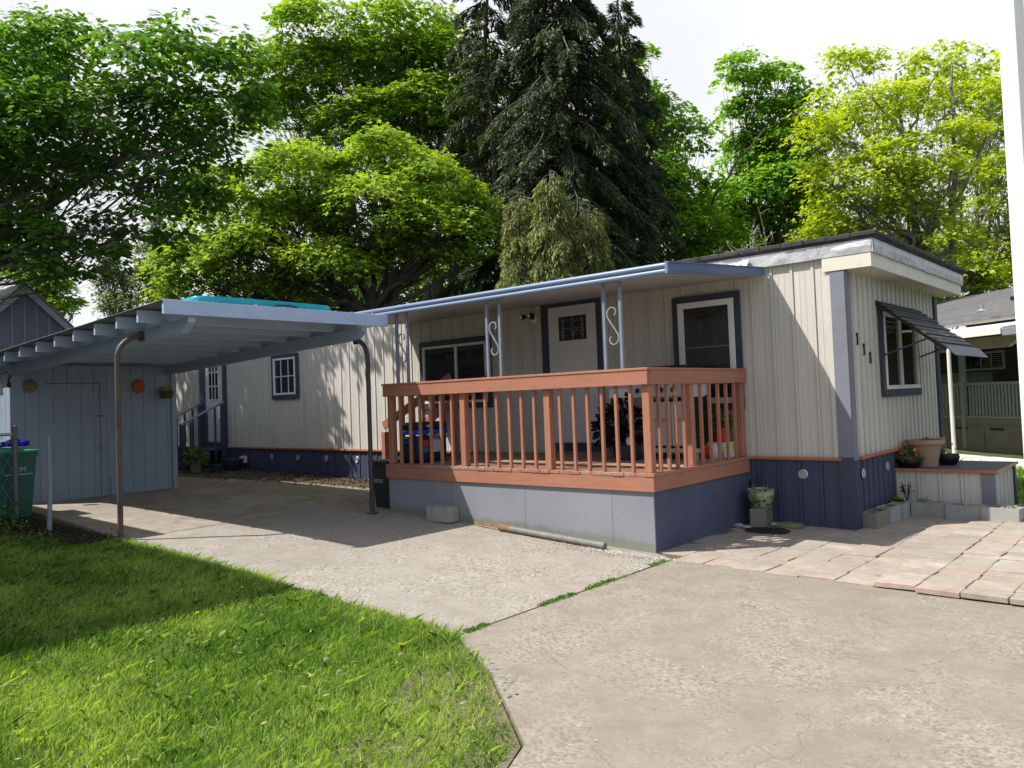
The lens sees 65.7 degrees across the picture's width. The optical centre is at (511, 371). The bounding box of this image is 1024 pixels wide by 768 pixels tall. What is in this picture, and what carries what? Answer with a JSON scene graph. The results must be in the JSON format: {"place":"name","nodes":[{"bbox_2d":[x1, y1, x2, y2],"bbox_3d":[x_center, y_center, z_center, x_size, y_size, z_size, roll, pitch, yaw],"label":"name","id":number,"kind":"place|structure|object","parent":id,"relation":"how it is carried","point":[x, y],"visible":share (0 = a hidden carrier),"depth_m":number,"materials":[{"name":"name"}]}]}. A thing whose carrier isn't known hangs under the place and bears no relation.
{"place":"outdoors","nodes":[
{"label":"outdoors","id":0,"kind":"place"},
{"bbox_2d":[32,476,375,537],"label":"carport slab","id":1,"kind":"structure","parent":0,"point":[188,503],"depth_m":11.87,"materials":[{"name":"concrete"}]},
{"bbox_2d":[0,365,177,502],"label":"shed","id":2,"kind":"structure","parent":1,"relation":"on","point":[69,411],"depth_m":13.12,"materials":[{"name":"grey wood"}]},
{"bbox_2d":[23,380,36,392],"bbox_3d":[-7.535,0.225,12.417,0.060,0.208,0.210,-4,-3,41],"label":"wall hat","id":3,"kind":"object","parent":2,"relation":"attached to","point":[29,386],"depth_m":12.40,"materials":[{"name":"wicker"}]},
{"bbox_2d":[131,380,145,393],"bbox_3d":[-6.437,0.254,13.688,0.054,0.242,0.242,-4,-3,41],"label":"sun plaque","id":4,"kind":"object","parent":2,"relation":"attached to","point":[138,386],"visible":1,"depth_m":13.67,"materials":[{"name":"orange ceramic"}]},
{"bbox_2d":[156,385,173,398],"bbox_3d":[-6.080,0.348,13.984,0.222,0.240,0.322,-3,-2,13],"label":"wall basket","id":5,"kind":"object","parent":2,"relation":"attached to","point":[167,393],"depth_m":13.92,"materials":[{"name":"wicker"}]},
{"bbox_2d":[0,299,388,541],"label":"carport","id":6,"kind":"object","parent":1,"relation":"on","point":[172,336],"visible":0.98,"depth_m":10.57,"materials":[{"name":"metal"}]},
{"bbox_2d":[0,372,10,395],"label":"hanging lantern","id":7,"kind":"object","parent":6,"relation":"hanging from","point":[8,384],"visible":1,"depth_m":12.16,"materials":[{"name":"black plastic"}]},
{"bbox_2d":[182,296,330,310],"bbox_3d":[-3.157,-0.796,9.925,0.666,0.126,1.950,-4,-3,41],"label":"tarp","id":8,"kind":"object","parent":6,"relation":"on","point":[232,300],"visible":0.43,"depth_m":9.57,"materials":[{"name":"plastic"}]},
{"bbox_2d":[133,501,726,634],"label":"driveway","id":9,"kind":"structure","parent":0,"point":[420,580],"depth_m":7.92,"materials":[{"name":"concrete"}]},
{"bbox_2d":[373,458,399,506],"bbox_3d":[-1.710,1.581,11.340,0.450,0.655,0.534,-4,-3,41],"label":"wheelie bin","id":10,"kind":"object","parent":9,"relation":"on","point":[381,490],"visible":0.45,"depth_m":11.20,"materials":[{"name":"grey plastic"}]},
{"bbox_2d":[426,504,458,522],"bbox_3d":[-0.882,1.796,10.062,0.395,0.190,0.190,-4,-3,39],"label":"concrete block","id":11,"kind":"object","parent":9,"relation":"on","point":[442,513],"depth_m":9.97,"materials":[{"name":"concrete"}]},
{"bbox_2d":[474,522,606,548],"bbox_3d":[0.251,1.847,9.033,2.016,0.146,0.082,-4,-3,44],"label":"drive pipe","id":12,"kind":"object","parent":9,"relation":"on","point":[558,537],"visible":1,"depth_m":8.84,"materials":[{"name":"plastic"}]},
{"bbox_2d":[534,542,712,568],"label":"gravel","id":13,"kind":"structure","parent":9,"relation":"on","point":[617,552],"depth_m":8.13,"materials":[{"name":"gravel"}]},
{"bbox_2d":[0,448,1023,767],"bbox_3d":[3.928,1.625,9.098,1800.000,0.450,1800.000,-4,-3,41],"label":"ground","id":14,"kind":"structure","parent":0,"point":[970,452],"depth_m":4.70,"materials":[{"name":"green plant"}]},
{"bbox_2d":[0,425,18,518],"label":"chain link fence","id":15,"kind":"object","parent":14,"relation":"on","point":[14,438],"visible":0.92,"depth_m":10.76,"materials":[{"name":"metal"}]},
{"bbox_2d":[0,447,39,518],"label":"wheelie bin","id":16,"kind":"object","parent":14,"relation":"on","point":[26,466],"visible":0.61,"depth_m":10.99,"materials":[{"name":"green plastic"}]},
{"bbox_2d":[0,439,29,446],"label":"tarp bundle","id":17,"kind":"object","parent":16,"relation":"on","point":[21,443],"visible":0.75,"depth_m":11.04,"materials":[{"name":"blue plastic"}]},
{"bbox_2d":[0,283,73,366],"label":"gabled house","id":18,"kind":"structure","parent":14,"relation":"on","point":[28,321],"depth_m":17.18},
{"bbox_2d":[0,252,90,323],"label":"broadleaf tree","id":19,"kind":"object","parent":14,"relation":"on","point":[63,304],"visible":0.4,"depth_m":29.48,"materials":[{"name":"green plant"}]},
{"bbox_2d":[47,436,51,532],"bbox_3d":[-5.640,1.407,9.663,0.076,1.242,0.059,-3,-2,26],"label":"plastic stake","id":20,"kind":"object","parent":14,"relation":"on","point":[49,498],"visible":0.79,"depth_m":9.65,"materials":[{"name":"plastic"}]},
{"bbox_2d":[0,516,110,551],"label":"soil heap","id":21,"kind":"object","parent":14,"relation":"on","point":[36,524],"visible":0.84,"depth_m":9.55,"materials":[{"name":"soil"}]},
{"bbox_2d":[85,256,144,319],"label":"poplar tree","id":22,"kind":"object","parent":14,"relation":"on","point":[113,301],"visible":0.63,"depth_m":47.67,"materials":[{"name":"green plant"}]},
{"bbox_2d":[0,1,286,303],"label":"overhanging tree","id":23,"kind":"object","parent":14,"relation":"on","point":[31,98],"visible":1,"depth_m":16.25,"materials":[{"name":"green plant"}]},
{"bbox_2d":[121,217,193,306],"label":"poplar tree","id":24,"kind":"object","parent":14,"relation":"on","point":[141,281],"visible":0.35,"depth_m":47.38,"materials":[{"name":"green plant"}]},
{"bbox_2d":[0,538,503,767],"bbox_3d":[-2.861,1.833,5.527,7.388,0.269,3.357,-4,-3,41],"label":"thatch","id":25,"kind":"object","parent":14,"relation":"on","point":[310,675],"visible":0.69,"depth_m":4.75,"materials":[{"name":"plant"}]},
{"bbox_2d":[0,501,516,701],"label":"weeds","id":26,"kind":"object","parent":14,"relation":"on","point":[189,632],"visible":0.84,"depth_m":5.57,"materials":[{"name":"green plant"}]},
{"bbox_2d":[178,466,368,489],"bbox_3d":[-4.779,2.066,15.107,10.150,0.243,2.285,-4,-3,41],"label":"dirt bed","id":27,"kind":"object","parent":14,"relation":"on","point":[248,474],"visible":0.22,"depth_m":15.63,"materials":[{"name":"soil"}]},
{"bbox_2d":[180,445,210,472],"bbox_3d":[-6.724,1.849,16.864,0.601,0.584,0.592,-2,-2,-1],"label":"potted plant","id":28,"kind":"object","parent":27,"relation":"on","point":[195,466],"visible":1,"depth_m":16.79,"materials":[{"name":"green plant"}]},
{"bbox_2d":[177,402,226,470],"bbox_3d":[-7.258,1.464,17.990,1.110,1.524,1.086,-4,-3,41],"label":"back stoop","id":29,"kind":"object","parent":27,"relation":"on","point":[182,466],"visible":0.58,"depth_m":17.89,"materials":[{"name":"blue paint"}]},
{"bbox_2d":[209,464,223,472],"bbox_3d":[-6.247,2.040,16.772,0.294,0.170,0.292,-4,-3,41],"label":"plant pot","id":30,"kind":"object","parent":27,"relation":"on","point":[216,468],"visible":0.99,"depth_m":16.67,"materials":[{"name":"grey plastic"}]},
{"bbox_2d":[221,458,243,470],"bbox_3d":[-6.059,2.013,17.191,0.480,0.240,0.477,-4,-3,41],"label":"plant pot","id":31,"kind":"object","parent":27,"relation":"on","point":[233,464],"visible":0.98,"depth_m":17.02,"materials":[{"name":"grey plastic"}]},
{"bbox_2d":[134,120,509,312],"bbox_3d":[-5.436,-2.474,23.875,11.269,10.153,5.666,-2,-2,0],"label":"maple tree","id":32,"kind":"object","parent":14,"relation":"on","point":[410,210],"visible":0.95,"depth_m":23.23,"materials":[{"name":"green plant"}]},
{"bbox_2d":[223,0,514,300],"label":"maple tree","id":33,"kind":"object","parent":14,"relation":"on","point":[383,92],"visible":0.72,"depth_m":30.22,"materials":[{"name":"green plant"}]},
{"bbox_2d":[279,244,493,307],"bbox_3d":[-4.780,-1.479,35.464,14.812,8.902,7.878,-2,-2,2],"label":"understory tree","id":34,"kind":"object","parent":14,"relation":"on","point":[419,297],"visible":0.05,"depth_m":34.34,"materials":[{"name":"green plant"}]},
{"bbox_2d":[320,640,520,767],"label":"soil patch","id":35,"kind":"object","parent":14,"relation":"on","point":[514,752],"visible":0.32,"depth_m":4.05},
{"bbox_2d":[381,374,492,458],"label":"side stairs","id":36,"kind":"structure","parent":14,"relation":"on","point":[385,444],"depth_m":12.90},
{"bbox_2d":[425,0,547,298],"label":"fir tree","id":37,"kind":"object","parent":14,"relation":"on","point":[489,102],"visible":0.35,"depth_m":27.00,"materials":[{"name":"green plant"}]},
{"bbox_2d":[494,192,545,289],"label":"cedar tree","id":38,"kind":"object","parent":14,"relation":"on","point":[511,233],"visible":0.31,"depth_m":20.11,"materials":[{"name":"green plant"}]},
{"bbox_2d":[526,225,566,283],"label":"cedar tree","id":39,"kind":"object","parent":14,"relation":"on","point":[547,256],"visible":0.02,"depth_m":20.47,"materials":[{"name":"green plant"}]},
{"bbox_2d":[487,11,607,273],"bbox_3d":[1.349,-5.421,28.560,5.635,15.716,5.885,-1,-2,-24],"label":"fir tree","id":40,"kind":"object","parent":14,"relation":"on","point":[513,78],"visible":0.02,"depth_m":28.15,"materials":[{"name":"green plant"}]},
{"bbox_2d":[526,170,583,283],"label":"cedar tree","id":41,"kind":"object","parent":14,"relation":"on","point":[554,197],"visible":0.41,"depth_m":19.48,"materials":[{"name":"green plant"}]},
{"bbox_2d":[381,367,749,552],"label":"porch deck","id":42,"kind":"structure","parent":14,"relation":"on","point":[649,501],"depth_m":9.13,"materials":[{"name":"brown wood"}]},
{"bbox_2d":[402,421,447,462],"bbox_3d":[-1.214,0.973,11.051,0.380,0.553,0.573,-4,-3,41],"label":"storage box","id":43,"kind":"object","parent":42,"relation":"on","point":[426,441],"visible":0.76,"depth_m":10.88,"materials":[{"name":"blue plastic"}]},
{"bbox_2d":[354,261,764,382],"bbox_3d":[-0.163,-0.504,11.037,6.708,1.228,2.427,-4,-3,41],"label":"patio cover","id":44,"kind":"object","parent":42,"relation":"on","point":[658,276],"visible":0.95,"depth_m":9.60,"materials":[{"name":"blue metal"}]},
{"bbox_2d":[590,407,629,456],"bbox_3d":[1.327,0.803,10.701,0.561,0.677,0.586,-4,-3,41],"label":"potted plant","id":45,"kind":"object","parent":42,"relation":"on","point":[610,452],"visible":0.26,"depth_m":10.61,"materials":[{"name":"green plant"}]},
{"bbox_2d":[594,392,643,458],"bbox_3d":[1.401,0.672,10.267,0.710,0.902,0.729,-4,-3,41],"label":"potted plant","id":46,"kind":"object","parent":42,"relation":"on","point":[610,430],"visible":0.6,"depth_m":10.22,"materials":[{"name":"green plant"}]},
{"bbox_2d":[620,444,641,459],"bbox_3d":[1.499,1.017,10.027,0.220,0.187,0.180,-4,-3,41],"label":"crate","id":47,"kind":"object","parent":42,"relation":"on","point":[625,452],"visible":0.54,"depth_m":9.97,"materials":[{"name":"grey plastic"}]},
{"bbox_2d":[626,434,629,444],"bbox_3d":[1.492,0.852,10.033,0.110,0.141,0.108,-4,-3,41],"label":"squeeze bottle","id":48,"kind":"object","parent":47,"relation":"on","point":[627,440],"visible":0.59,"depth_m":10.00,"materials":[{"name":"white plastic"}]},
{"bbox_2d":[608,364,721,457],"bbox_3d":[1.977,0.503,10.093,1.470,1.172,0.557,-4,-3,41],"label":"barbecue grill","id":49,"kind":"object","parent":42,"relation":"on","point":[636,391],"visible":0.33,"depth_m":9.85,"materials":[{"name":"metal"}]},
{"bbox_2d":[653,402,671,445],"bbox_3d":[1.851,0.651,9.935,0.300,0.550,0.056,-4,-3,41],"label":"cabinet door","id":50,"kind":"structure","parent":49,"relation":"in","point":[663,424],"depth_m":9.91,"materials":[{"name":"metal"}]},
{"bbox_2d":[671,401,682,445],"bbox_3d":[2.085,0.635,9.732,0.300,0.550,0.056,-4,-3,41],"label":"cabinet door","id":51,"kind":"structure","parent":49,"relation":"in","point":[679,402],"depth_m":9.76,"materials":[{"name":"metal"}]},
{"bbox_2d":[700,444,709,458],"bbox_3d":[2.383,0.983,9.751,0.179,0.170,0.177,-4,-3,41],"label":"plant pot","id":52,"kind":"object","parent":42,"relation":"on","point":[706,447],"visible":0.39,"depth_m":9.68,"materials":[{"name":"plastic"}]},
{"bbox_2d":[709,443,717,458],"bbox_3d":[2.467,0.967,9.665,0.140,0.190,0.139,-4,-3,41],"label":"plant jar","id":53,"kind":"object","parent":42,"relation":"on","point":[715,449],"visible":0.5,"depth_m":9.61,"materials":[{"name":"ceramic"}]},
{"bbox_2d":[699,441,733,457],"bbox_3d":[2.544,0.976,9.968,0.440,0.187,0.300,-4,-3,41],"label":"plant shelf","id":54,"kind":"object","parent":42,"relation":"on","point":[724,454],"visible":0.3,"depth_m":9.83,"materials":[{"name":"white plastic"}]},
{"bbox_2d":[697,396,715,440],"bbox_3d":[2.405,0.596,10.081,0.506,0.620,0.546,-4,-3,41],"label":"potted plant","id":55,"kind":"object","parent":54,"relation":"on","point":[713,426],"visible":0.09,"depth_m":9.90,"materials":[{"name":"green plant"}]},
{"bbox_2d":[707,408,732,441],"bbox_3d":[2.586,0.664,9.935,0.369,0.428,0.379,-3,-2,10],"label":"potted plant","id":56,"kind":"object","parent":54,"relation":"on","point":[723,438],"visible":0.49,"depth_m":9.87,"materials":[{"name":"green plant"}]},
{"bbox_2d":[717,443,725,457],"bbox_3d":[2.606,0.972,9.795,0.156,0.180,0.155,-4,-3,41],"label":"plant pot","id":57,"kind":"object","parent":42,"relation":"on","point":[723,446],"visible":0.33,"depth_m":9.73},
{"bbox_2d":[471,0,664,291],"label":"fir tree","id":58,"kind":"object","parent":14,"relation":"on","point":[573,67],"visible":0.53,"depth_m":24.50,"materials":[{"name":"green plant"}]},
{"bbox_2d":[176,229,987,530],"bbox_3d":[-1.568,0.615,16.675,19.900,3.461,4.627,-4,-3,41],"label":"mobile home","id":59,"kind":"object","parent":14,"relation":"on","point":[831,344],"visible":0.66,"depth_m":10.69,"materials":[{"name":"beige metal"}]},
{"bbox_2d":[205,366,221,441],"bbox_3d":[-6.924,0.634,18.442,0.740,1.990,0.053,-4,-3,41],"label":"door","id":60,"kind":"structure","parent":59,"relation":"in","point":[213,375],"depth_m":18.44,"materials":[{"name":"white paint"}]},
{"bbox_2d":[271,352,298,399],"bbox_3d":[-4.751,0.094,16.558,0.970,0.940,0.043,-4,-3,41],"label":"window","id":61,"kind":"structure","parent":59,"relation":"in","point":[284,367],"depth_m":16.55,"materials":[{"name":"blue paint"}]},
{"bbox_2d":[419,335,492,408],"bbox_3d":[-0.969,0.031,13.282,1.680,1.160,0.043,-4,-3,41],"label":"window","id":62,"kind":"structure","parent":59,"relation":"in","point":[461,358],"depth_m":13.24,"materials":[{"name":"blue paint"}]},
{"bbox_2d":[548,302,600,442],"bbox_3d":[0.890,0.030,11.635,0.860,2.015,0.112,-4,-3,41],"label":"door","id":63,"kind":"structure","parent":59,"relation":"in","point":[572,329],"depth_m":11.63,"materials":[{"name":"white paint"}]},
{"bbox_2d":[671,290,744,409],"bbox_3d":[2.521,-0.253,10.260,0.960,1.500,0.043,-4,-3,41],"label":"window","id":64,"kind":"structure","parent":59,"relation":"in","point":[707,328],"depth_m":10.23,"materials":[{"name":"glass"}]},
{"bbox_2d":[878,305,921,396],"bbox_3d":[5.268,-0.274,10.723,0.043,1.200,1.760,-4,-3,41],"label":"window","id":65,"kind":"structure","parent":59,"relation":"in","point":[900,369],"depth_m":10.62,"materials":[{"name":"blue paint"}]},
{"bbox_2d":[568,204,615,276],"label":"cedar tree","id":66,"kind":"object","parent":14,"relation":"on","point":[601,239],"visible":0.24,"depth_m":19.64,"materials":[{"name":"green plant"}]},
{"bbox_2d":[577,0,691,268],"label":"fir tree","id":67,"kind":"object","parent":14,"relation":"on","point":[639,85],"visible":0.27,"depth_m":26.60,"materials":[{"name":"green plant"}]},
{"bbox_2d":[600,41,766,262],"bbox_3d":[5.972,-5.331,30.655,8.179,15.659,5.036,-2,-2,-8],"label":"maple tree","id":68,"kind":"object","parent":14,"relation":"on","point":[697,218],"visible":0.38,"depth_m":30.36,"materials":[{"name":"green plant"}]},
{"bbox_2d":[713,203,803,253],"bbox_3d":[5.348,-0.818,16.932,2.246,5.495,2.379,-2,-2,-9],"label":"bare shrub","id":69,"kind":"object","parent":14,"relation":"on","point":[766,239],"visible":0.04,"depth_m":16.86,"materials":[{"name":"plant"}]},
{"bbox_2d":[693,44,852,247],"bbox_3d":[11.162,-5.932,34.891,8.063,16.838,5.998,-3,-2,20],"label":"maple tree","id":70,"kind":"object","parent":14,"relation":"on","point":[763,179],"visible":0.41,"depth_m":34.38,"materials":[{"name":"green plant"}]},
{"bbox_2d":[749,458,1023,503],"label":"grass","id":71,"kind":"structure","parent":14,"relation":"on","point":[1021,479],"depth_m":12.60,"materials":[{"name":"plant"}]},
{"bbox_2d":[778,65,1009,299],"bbox_3d":[12.904,-4.088,26.989,7.060,12.794,4.978,-2,-2,-7],"label":"ash tree","id":72,"kind":"object","parent":14,"relation":"on","point":[902,182],"visible":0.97,"depth_m":26.80,"materials":[{"name":"green plant"}]},
{"bbox_2d":[783,37,1013,327],"bbox_3d":[17.392,-5.978,31.852,15.990,16.707,7.930,-2,-2,1],"label":"ash tree","id":73,"kind":"object","parent":14,"relation":"on","point":[984,87],"visible":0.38,"depth_m":32.33,"materials":[{"name":"green plant"}]},
{"bbox_2d":[873,496,1023,510],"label":"weeds","id":74,"kind":"object","parent":14,"relation":"on","point":[896,499],"visible":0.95,"depth_m":9.89,"materials":[{"name":"green plant"}]},
{"bbox_2d":[946,349,955,452],"bbox_3d":[9.640,0.629,17.410,0.082,2.650,0.084,-4,-3,41],"label":"awning pole","id":75,"kind":"object","parent":14,"relation":"on","point":[951,400],"visible":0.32,"depth_m":17.38,"materials":[{"name":"white metal"}]},
{"bbox_2d":[894,460,1018,506],"bbox_3d":[5.834,1.527,10.401,1.195,0.618,1.425,-4,-3,41],"label":"entry step","id":76,"kind":"object","parent":14,"relation":"on","point":[983,482],"visible":0.7,"depth_m":9.94,"materials":[{"name":"beige metal siding"},{"name":"terracotta painted wood"},{"name":"navy paint"}]},
{"bbox_2d":[896,448,925,467],"bbox_3d":[5.168,1.107,10.293,0.386,0.269,0.400,-4,-3,41],"label":"black bowl planter","id":77,"kind":"object","parent":76,"relation":"on","point":[915,460],"visible":1,"depth_m":10.23,"materials":[{"name":"ceramic"}]},
{"bbox_2d":[905,437,945,466],"bbox_3d":[5.429,1.036,10.419,0.480,0.398,0.477,-4,-3,41],"label":"terracotta planter","id":78,"kind":"object","parent":76,"relation":"on","point":[929,449],"visible":0.97,"depth_m":10.27,"materials":[{"name":"ceramic"}]},
{"bbox_2d":[939,443,959,464],"bbox_3d":[5.766,1.087,10.498,0.280,0.278,0.278,-4,-3,41],"label":"black bowl planter","id":79,"kind":"object","parent":76,"relation":"on","point":[948,458],"visible":0.86,"depth_m":10.40,"materials":[{"name":"ceramic"}]},
{"bbox_2d":[936,240,1012,328],"bbox_3d":[20.654,-2.123,37.096,19.440,8.831,7.968,-3,-2,11],"label":"understory tree","id":80,"kind":"object","parent":14,"relation":"on","point":[964,291],"depth_m":36.20,"materials":[{"name":"green plant"}]},
{"bbox_2d":[937,288,1023,454],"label":"neighbour house","id":81,"kind":"structure","parent":14,"relation":"on","point":[987,416],"depth_m":19.59,"materials":[{"name":"green wood"}]},
{"bbox_2d":[941,372,995,383],"bbox_3d":[11.776,0.180,20.647,0.650,0.280,1.400,-2,-2,-11],"label":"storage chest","id":82,"kind":"object","parent":81,"relation":"on","point":[979,377],"visible":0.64,"depth_m":20.04,"materials":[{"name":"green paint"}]},
{"bbox_2d":[965,350,1005,370],"bbox_3d":[12.562,-0.284,21.227,0.061,0.490,1.530,-2,-2,-11],"label":"window","id":83,"kind":"structure","parent":81,"relation":"in","point":[995,360],"depth_m":20.98,"materials":[{"name":"black glass"}]},
{"bbox_2d":[0,0,1023,329],"label":"sky","id":84,"kind":"structure","parent":0,"point":[691,35],"materials":[{"name":"white"}]},
{"bbox_2d":[149,513,1018,767],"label":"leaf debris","id":85,"kind":"object","parent":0,"point":[639,630],"visible":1,"depth_m":5.50,"materials":[{"name":"plant"}]},
{"bbox_2d":[146,512,1023,767],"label":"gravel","id":86,"kind":"structure","parent":0,"point":[646,630],"depth_m":5.73,"materials":[{"name":"gravel"}]},
{"bbox_2d":[660,523,780,563],"bbox_3d":[4.478,1.784,8.145,4.540,0.060,4.520,-4,-3,41],"label":"patio bed","id":87,"kind":"object","parent":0,"point":[676,556],"visible":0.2,"depth_m":8.22,"materials":[{"name":"soil"}]},
{"bbox_2d":[457,560,1023,767],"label":"front slab","id":88,"kind":"structure","parent":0,"point":[537,664],"depth_m":4.58,"materials":[{"name":"concrete"}]},
{"bbox_2d":[996,0,1023,451],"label":"porch post","id":89,"kind":"object","parent":88,"relation":"on","point":[1010,16],"visible":1,"depth_m":2.60,"materials":[{"name":"white plastic"}]},
{"bbox_2d":[658,516,1023,605],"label":"paved patio","id":90,"kind":"structure","parent":0,"point":[945,569],"depth_m":7.65,"materials":[{"name":"stone"}]},
{"bbox_2d":[734,523,742,527],"bbox_3d":[2.725,1.847,9.530,0.123,0.058,0.101,-4,-3,41],"label":"stone","id":91,"kind":"object","parent":90,"relation":"on","point":[737,525],"visible":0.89,"depth_m":9.50,"materials":[{"name":"stone"}]},
{"bbox_2d":[749,507,772,526],"bbox_3d":[3.017,1.752,9.596,0.190,0.240,0.395,-3,-2,29],"label":"concrete block","id":92,"kind":"object","parent":90,"relation":"on","point":[761,517],"depth_m":9.44,"materials":[{"name":"concrete"}]},
{"bbox_2d":[746,486,774,507],"bbox_3d":[3.002,1.491,9.569,0.334,0.285,0.334,-4,-3,41],"label":"glazed planter","id":93,"kind":"object","parent":92,"relation":"on","point":[760,497],"visible":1,"depth_m":9.46,"materials":[{"name":"green ceramic"}]},
{"bbox_2d":[744,527,790,533],"bbox_3d":[2.949,1.822,9.177,0.541,0.039,0.409,-4,-3,41],"label":"soil heap","id":94,"kind":"object","parent":90,"relation":"on","point":[769,530],"visible":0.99,"depth_m":9.11,"materials":[{"name":"soil"}]},
{"bbox_2d":[775,521,804,528],"bbox_3d":[3.295,1.826,9.422,0.357,0.068,0.303,-4,-3,41],"label":"stepping stone","id":95,"kind":"object","parent":90,"relation":"on","point":[790,525],"visible":0.97,"depth_m":9.32,"materials":[{"name":"stone"}]},
{"bbox_2d":[689,519,1017,580],"bbox_3d":[3.949,1.733,8.031,3.382,0.035,3.604,-4,-3,41],"label":"leaf debris","id":96,"kind":"object","parent":90,"relation":"on","point":[871,549],"visible":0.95,"depth_m":7.91,"materials":[{"name":"plant"}]},
{"bbox_2d":[862,508,888,528],"bbox_3d":[4.238,1.720,9.272,0.190,0.190,0.395,-4,-3,45],"label":"concrete block","id":97,"kind":"object","parent":90,"relation":"on","point":[872,518],"depth_m":9.15,"materials":[{"name":"concrete"}]},
{"bbox_2d":[876,504,900,523],"bbox_3d":[4.522,1.716,9.555,0.190,0.190,0.395,-4,-3,43],"label":"concrete block","id":98,"kind":"object","parent":90,"relation":"on","point":[894,513],"depth_m":9.50,"materials":[{"name":"concrete"}]},
{"bbox_2d":[888,500,910,519],"bbox_3d":[4.807,1.713,9.838,0.190,0.190,0.395,-4,-3,39],"label":"concrete block","id":99,"kind":"object","parent":90,"relation":"on","point":[905,509],"depth_m":9.73,"materials":[{"name":"concrete"}]},
{"bbox_2d":[899,482,914,500],"bbox_3d":[4.996,1.510,10.021,0.176,0.249,0.161,-3,-2,14],"label":"dried plant","id":100,"kind":"object","parent":99,"relation":"on","point":[904,490],"visible":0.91,"depth_m":10.02,"materials":[{"name":"brown plant"}]},
{"bbox_2d":[911,500,949,517],"bbox_3d":[5.161,1.700,9.789,0.395,0.190,0.190,-4,-3,42],"label":"concrete block","id":101,"kind":"object","parent":90,"relation":"on","point":[936,509],"depth_m":9.73,"materials":[{"name":"concrete"}]},
{"bbox_2d":[945,503,984,519],"bbox_3d":[5.424,1.681,9.482,0.395,0.190,0.190,-4,-3,44],"label":"concrete block","id":102,"kind":"object","parent":90,"relation":"on","point":[960,511],"depth_m":9.43,"materials":[{"name":"concrete"}]},
{"bbox_2d":[981,505,1023,521],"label":"concrete block","id":103,"kind":"object","parent":90,"relation":"on","point":[1000,513],"depth_m":9.12,"materials":[{"name":"concrete"}]},
{"bbox_2d":[959,454,1023,468],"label":"path","id":104,"kind":"structure","parent":0,"point":[979,458],"depth_m":16.90,"materials":[{"name":"concrete"}]},
{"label":"joint","id":105,"kind":"structure","parent":0,"visible":0},
{"bbox_2d":[462,573,635,634],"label":"grass","id":106,"kind":"structure","parent":105,"relation":"on","point":[629,574],"depth_m":6.77,"materials":[{"name":"plant"}]},
{"bbox_2d":[463,559,668,632],"bbox_3d":[0.592,1.858,6.730,0.149,0.056,2.871,-4,-3,40],"label":"moss","id":107,"kind":"object","parent":105,"relation":"on","point":[549,601],"visible":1,"depth_m":6.53,"materials":[{"name":"green plant"}]}
]}

